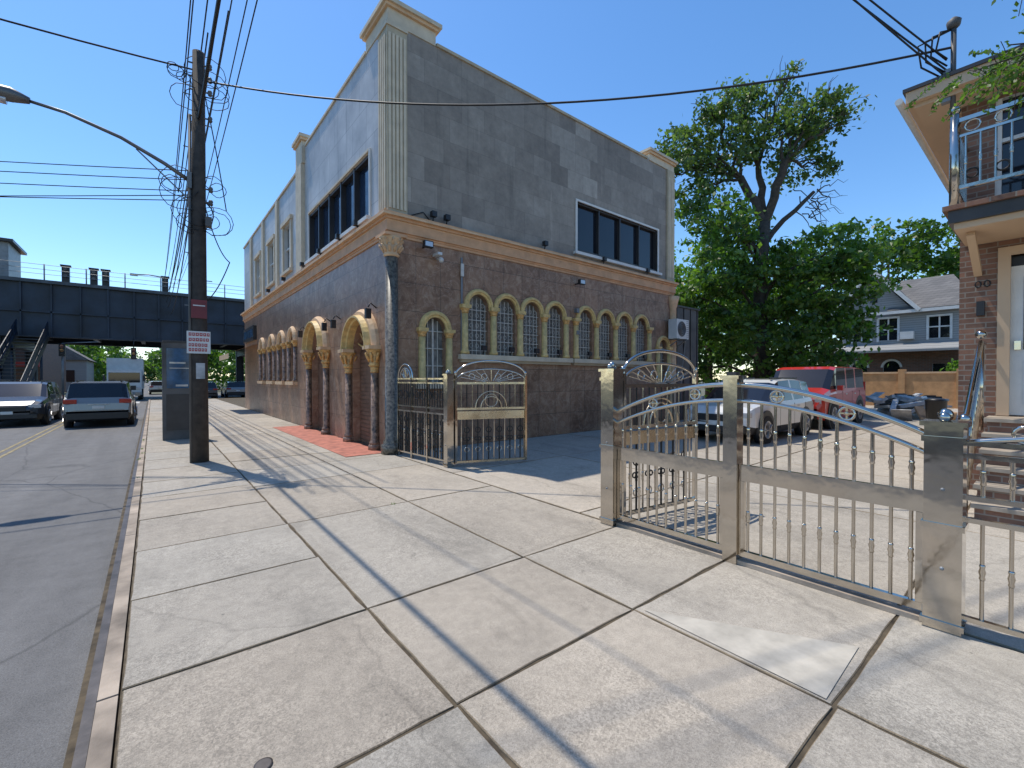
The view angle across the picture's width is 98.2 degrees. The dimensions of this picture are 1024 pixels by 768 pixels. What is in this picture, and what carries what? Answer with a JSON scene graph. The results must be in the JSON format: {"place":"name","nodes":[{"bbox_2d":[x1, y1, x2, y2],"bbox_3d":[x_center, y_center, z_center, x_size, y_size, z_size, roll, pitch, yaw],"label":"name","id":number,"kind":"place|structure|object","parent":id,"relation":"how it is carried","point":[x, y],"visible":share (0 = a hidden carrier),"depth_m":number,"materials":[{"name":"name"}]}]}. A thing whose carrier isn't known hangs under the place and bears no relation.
{"place":"outdoors","nodes":[
{"label":"outdoors","id":0,"kind":"place"},
{"bbox_2d":[0,381,244,767],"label":"road","id":1,"kind":"structure","parent":0,"point":[63,490],"depth_m":4.20,"materials":[{"name":"grey asphalt"}]},
{"bbox_2d":[0,380,62,424],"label":"dark suv","id":2,"kind":"object","parent":1,"relation":"on","point":[42,400],"visible":0.98,"depth_m":16.63,"materials":[{"name":"black paint"}]},
{"bbox_2d":[0,402,139,457],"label":"road markings","id":3,"kind":"object","parent":1,"relation":"on","point":[5,454],"visible":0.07,"depth_m":12.21,"materials":[{"name":"yellow paint"}]},
{"bbox_2d":[58,341,97,399],"bbox_3d":[-33.232,-1.016,34.063,2.173,4.634,0.554,-1,1,-39],"label":"traffic light","id":4,"kind":"object","parent":1,"relation":"on","point":[61,347],"visible":0.97,"depth_m":33.59,"materials":[{"name":"grey metal"}]},
{"bbox_2d":[62,380,139,427],"bbox_3d":[-16.050,0.707,17.446,2.153,1.722,4.542,-1,1,-39],"label":"silver suv","id":5,"kind":"object","parent":1,"relation":"on","point":[83,400],"visible":1,"depth_m":15.79,"materials":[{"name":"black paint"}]},
{"bbox_2d":[0,237,244,380],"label":"elevated railway","id":6,"kind":"object","parent":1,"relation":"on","point":[37,316],"visible":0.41,"depth_m":35.49,"materials":[{"name":"blue paint"}]},
{"bbox_2d":[131,339,135,358],"bbox_3d":[-31.126,-2.877,36.500,0.340,1.700,0.524,-1,1,-39],"label":"traffic light","id":7,"kind":"object","parent":6,"relation":"attached to","point":[133,352],"visible":1,"depth_m":36.41,"materials":[{"name":"black paint"}]},
{"bbox_2d":[103,358,144,399],"bbox_3d":[-32.952,-0.439,37.909,2.560,3.409,6.600,-1,1,-39],"label":"box truck","id":8,"kind":"object","parent":1,"relation":"on","point":[130,371],"visible":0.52,"depth_m":36.01,"materials":[{"name":"white metal"}]},
{"bbox_2d":[148,381,161,393],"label":"parked car","id":9,"kind":"object","parent":1,"relation":"on","point":[155,386],"visible":0.57,"depth_m":49.85,"materials":[{"name":"black paint"}]},
{"bbox_2d":[208,381,217,397],"bbox_3d":[-26.936,0.535,38.675,2.106,1.554,4.442,-1,1,-39],"label":"parked car","id":10,"kind":"object","parent":1,"relation":"on","point":[212,390],"visible":0.37,"depth_m":37.37,"materials":[{"name":"black paint"}]},
{"bbox_2d":[220,381,244,397],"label":"parked car","id":11,"kind":"object","parent":1,"relation":"on","point":[232,388],"visible":0.81,"depth_m":40.21,"materials":[{"name":"black paint"}]},
{"bbox_2d":[61,380,718,395],"bbox_3d":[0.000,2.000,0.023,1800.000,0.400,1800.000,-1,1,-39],"label":"ground","id":12,"kind":"structure","parent":0,"point":[219,392],"depth_m":58.35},
{"bbox_2d":[15,344,65,392],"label":"brick shop building","id":13,"kind":"structure","parent":12,"relation":"on","point":[51,364],"depth_m":48.16,"materials":[{"name":"white paint"}]},
{"bbox_2d":[66,346,95,390],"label":"white house","id":14,"kind":"structure","parent":12,"relation":"on","point":[79,366],"depth_m":61.70,"materials":[{"name":"white paint"}]},
{"bbox_2d":[63,399,149,767],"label":"kerb","id":15,"kind":"structure","parent":12,"relation":"on","point":[92,741],"depth_m":2.62,"materials":[{"name":"concrete"}]},
{"bbox_2d":[66,345,244,389],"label":"tree row","id":16,"kind":"object","parent":12,"relation":"on","point":[152,365],"visible":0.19,"depth_m":72.41,"materials":[{"name":"green plant"}]},
{"bbox_2d":[694,256,770,370],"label":"background tree","id":17,"kind":"object","parent":12,"relation":"on","point":[739,339],"visible":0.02,"depth_m":50.48,"materials":[{"name":"green plant"}]},
{"bbox_2d":[749,219,871,360],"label":"background tree","id":18,"kind":"object","parent":12,"relation":"on","point":[814,252],"visible":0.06,"depth_m":47.22,"materials":[{"name":"green plant"}]},
{"bbox_2d":[803,214,959,311],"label":"background tree","id":19,"kind":"object","parent":12,"relation":"on","point":[907,263],"visible":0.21,"depth_m":42.65,"materials":[{"name":"green plant"}]},
{"bbox_2d":[840,277,958,371],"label":"walls","id":20,"kind":"structure","parent":12,"relation":"on","point":[917,361],"depth_m":30.11,"materials":[{"name":"grey wood"}]},
{"bbox_2d":[834,272,958,352],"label":"roof","id":21,"kind":"structure","parent":20,"relation":"on","point":[921,294],"depth_m":30.17,"materials":[{"name":"grey"}]},
{"bbox_2d":[850,294,952,371],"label":"windows","id":22,"kind":"structure","parent":20,"relation":"attached to","point":[939,325],"depth_m":30.10,"materials":[{"name":"white glass"}]},
{"bbox_2d":[896,221,959,278],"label":"background tree","id":23,"kind":"object","parent":12,"relation":"on","point":[955,248],"visible":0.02,"depth_m":44.18,"materials":[{"name":"green plant"}]},
{"bbox_2d":[939,358,958,371],"bbox_3d":[26.188,-0.119,25.196,2.523,3.667,2.849,0,1,-17],"label":"shrub","id":24,"kind":"object","parent":12,"relation":"on","point":[955,363],"visible":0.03,"depth_m":25.64,"materials":[{"name":"green plant"}]},
{"bbox_2d":[0,0,1023,379],"label":"sky","id":25,"kind":"structure","parent":0,"point":[552,50],"materials":[{"name":"blue"}]},
{"bbox_2d":[113,398,1023,767],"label":"sidewalk","id":26,"kind":"structure","parent":0,"point":[301,596],"depth_m":2.67,"materials":[{"name":"concrete"}]},
{"bbox_2d":[162,340,188,440],"bbox_3d":[-8.807,0.162,11.825,0.810,2.600,0.300,-1,1,-39],"label":"information kiosk","id":27,"kind":"object","parent":26,"relation":"on","point":[175,390],"visible":0.68,"depth_m":11.63,"materials":[{"name":"grey metal"}]},
{"bbox_2d":[158,49,233,462],"bbox_3d":[-6.018,-2.375,8.498,1.163,7.951,0.373,0,1,-28],"label":"utility pole","id":28,"kind":"object","parent":26,"relation":"on","point":[199,221],"visible":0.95,"depth_m":8.43,"materials":[{"name":"brown wood"}]},
{"bbox_2d":[0,84,191,198],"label":"street lamp","id":29,"kind":"object","parent":28,"relation":"attached to","point":[8,94],"visible":0.99,"depth_m":7.53,"materials":[{"name":"grey metal"}]},
{"bbox_2d":[0,0,950,313],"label":"overhead wires","id":30,"kind":"object","parent":28,"relation":"attached to","point":[216,14],"visible":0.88,"depth_m":8.16,"materials":[{"name":"black rubber"}]},
{"bbox_2d":[598,362,1023,638],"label":"steel fence","id":31,"kind":"object","parent":26,"relation":"on","point":[938,503],"visible":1,"depth_m":3.31,"materials":[{"name":"silver metal"}]},
{"bbox_2d":[620,349,697,515],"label":"driveway gate","id":32,"kind":"structure","parent":31,"relation":"attached to","point":[671,435],"depth_m":5.26,"materials":[{"name":"silver metal"}]},
{"bbox_2d":[215,398,1023,653],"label":"driveway","id":33,"kind":"structure","parent":0,"point":[563,471],"depth_m":5.94,"materials":[{"name":"concrete"}]},
{"bbox_2d":[397,363,454,467],"bbox_3d":[-1.723,0.540,8.681,0.180,1.918,1.873,-1,1,-42],"label":"metal fence","id":34,"kind":"object","parent":33,"relation":"on","point":[448,432],"visible":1,"depth_m":8.50,"materials":[{"name":"silver metal"}]},
{"bbox_2d":[454,360,526,463],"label":"driveway gate","id":35,"kind":"structure","parent":34,"relation":"attached to","point":[483,415],"depth_m":8.27,"materials":[{"name":"silver metal"}]},
{"bbox_2d":[244,32,669,450],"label":"walls","id":36,"kind":"structure","parent":33,"relation":"on","point":[526,174],"depth_m":11.86,"materials":[{"name":"grey stone"}]},
{"bbox_2d":[219,210,649,360],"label":"lights and cameras","id":37,"kind":"object","parent":36,"relation":"attached to","point":[249,334],"visible":0.83,"depth_m":11.80,"materials":[{"name":"black paint"}]},
{"bbox_2d":[240,0,678,322],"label":"cornice and pilasters","id":38,"kind":"structure","parent":36,"relation":"attached to","point":[389,25],"depth_m":11.23,"materials":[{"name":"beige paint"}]},
{"bbox_2d":[258,155,663,443],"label":"windows and shutters","id":39,"kind":"structure","parent":36,"relation":"attached to","point":[342,206],"depth_m":12.74,"materials":[{"name":"black glass"}]},
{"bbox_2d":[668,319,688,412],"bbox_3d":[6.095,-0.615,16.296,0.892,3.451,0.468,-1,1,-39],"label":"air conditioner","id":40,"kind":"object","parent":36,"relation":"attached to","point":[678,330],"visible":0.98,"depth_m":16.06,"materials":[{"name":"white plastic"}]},
{"bbox_2d":[257,230,679,454],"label":"arches and columns","id":41,"kind":"structure","parent":33,"relation":"on","point":[391,247],"depth_m":11.24,"materials":[{"name":"beige stone"}]},
{"bbox_2d":[676,305,699,419],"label":"metal shed","id":42,"kind":"structure","parent":33,"relation":"on","point":[690,314],"depth_m":17.51,"materials":[{"name":"grey metal"}]},
{"bbox_2d":[674,268,732,397],"bbox_3d":[8.195,-2.049,22.473,4.224,7.561,6.034,-1,1,-39],"label":"maple tree","id":43,"kind":"object","parent":33,"relation":"on","point":[677,276],"visible":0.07,"depth_m":21.52,"materials":[{"name":"green plant"}]},
{"bbox_2d":[674,221,785,398],"bbox_3d":[12.261,-3.995,25.959,7.340,10.805,7.304,-1,1,-39],"label":"maple tree","id":44,"kind":"object","parent":33,"relation":"on","point":[710,349],"visible":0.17,"depth_m":25.35,"materials":[{"name":"green plant"}]},
{"bbox_2d":[687,377,814,443],"bbox_3d":[6.750,0.654,12.487,4.342,1.680,2.129,-1,1,-39],"label":"white suv","id":45,"kind":"object","parent":33,"relation":"on","point":[800,401],"visible":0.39,"depth_m":11.62,"materials":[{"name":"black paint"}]},
{"bbox_2d":[654,56,911,387],"bbox_3d":[12.078,-7.238,21.162,10.938,17.210,6.631,0,1,5],"label":"ash tree","id":46,"kind":"object","parent":33,"relation":"on","point":[755,274],"visible":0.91,"depth_m":20.88,"materials":[{"name":"green plant"}]},
{"bbox_2d":[734,260,857,375],"bbox_3d":[15.589,-2.622,24.968,6.088,8.337,5.453,0,1,19],"label":"maple tree","id":47,"kind":"object","parent":33,"relation":"on","point":[793,322],"visible":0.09,"depth_m":24.02,"materials":[{"name":"green plant"}]},
{"bbox_2d":[774,367,865,428],"bbox_3d":[10.837,0.434,15.859,4.742,2.080,2.223,-1,1,-39],"label":"red minivan","id":48,"kind":"object","parent":33,"relation":"on","point":[847,384],"visible":0.39,"depth_m":14.82,"materials":[{"name":"paint"}]},
{"bbox_2d":[866,392,951,420],"bbox_3d":[16.520,0.933,19.131,5.747,1.053,3.548,-1,1,-39],"label":"debris pile","id":49,"kind":"object","parent":33,"relation":"on","point":[902,406],"visible":0.86,"depth_m":18.04,"materials":[{"name":"grey wood"}]},
{"bbox_2d":[863,369,957,408],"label":"boundary wall","id":50,"kind":"structure","parent":33,"relation":"on","point":[944,384],"depth_m":25.18,"materials":[{"name":"beige paint"}]},
{"bbox_2d":[924,398,957,419],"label":"garbage bins","id":51,"kind":"object","parent":33,"relation":"on","point":[933,406],"visible":0.6,"depth_m":15.82,"materials":[{"name":"black plastic"}]},
{"bbox_2d":[904,0,1023,122],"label":"locust tree","id":52,"kind":"object","parent":33,"relation":"on","point":[997,79],"visible":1,"depth_m":4.35,"materials":[{"name":"green plant"}]},
{"bbox_2d":[957,330,986,516],"bbox_3d":[5.841,0.404,5.610,2.166,2.260,0.120,-1,1,-39],"label":"step handrail","id":53,"kind":"object","parent":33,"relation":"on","point":[973,412],"visible":0.72,"depth_m":5.64,"materials":[{"name":"silver metal"}]},
{"bbox_2d":[958,88,1023,489],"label":"walls","id":54,"kind":"structure","parent":33,"relation":"on","point":[971,323],"depth_m":6.33,"materials":[{"name":"red brick"}]},
{"bbox_2d":[894,44,1023,193],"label":"roof","id":55,"kind":"structure","parent":54,"relation":"on","point":[933,129],"depth_m":6.57,"materials":[{"name":"beige wood"}]},
{"bbox_2d":[917,16,961,107],"bbox_3d":[6.011,-4.499,6.286,0.530,1.250,0.185,0,1,17],"label":"service mast","id":56,"kind":"object","parent":55,"relation":"on","point":[953,24],"visible":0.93,"depth_m":6.21,"materials":[{"name":"grey metal"}]},
{"bbox_2d":[942,189,1023,276],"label":"balcony slab","id":57,"kind":"structure","parent":54,"relation":"attached to","point":[973,224],"depth_m":5.60,"materials":[{"name":"beige concrete"}]},
{"bbox_2d":[949,99,1023,205],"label":"balcony railing","id":58,"kind":"object","parent":54,"relation":"attached to","point":[958,162],"visible":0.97,"depth_m":5.63,"materials":[{"name":"silver metal"}]},
{"bbox_2d":[974,94,1023,415],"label":"door and windows","id":59,"kind":"structure","parent":54,"relation":"attached to","point":[1010,355],"depth_m":6.13,"materials":[{"name":"white paint"}]},
{"bbox_2d":[970,416,1023,525],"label":"front steps","id":60,"kind":"structure","parent":33,"relation":"on","point":[998,477],"depth_m":5.21,"materials":[{"name":"red brick"}]}
]}

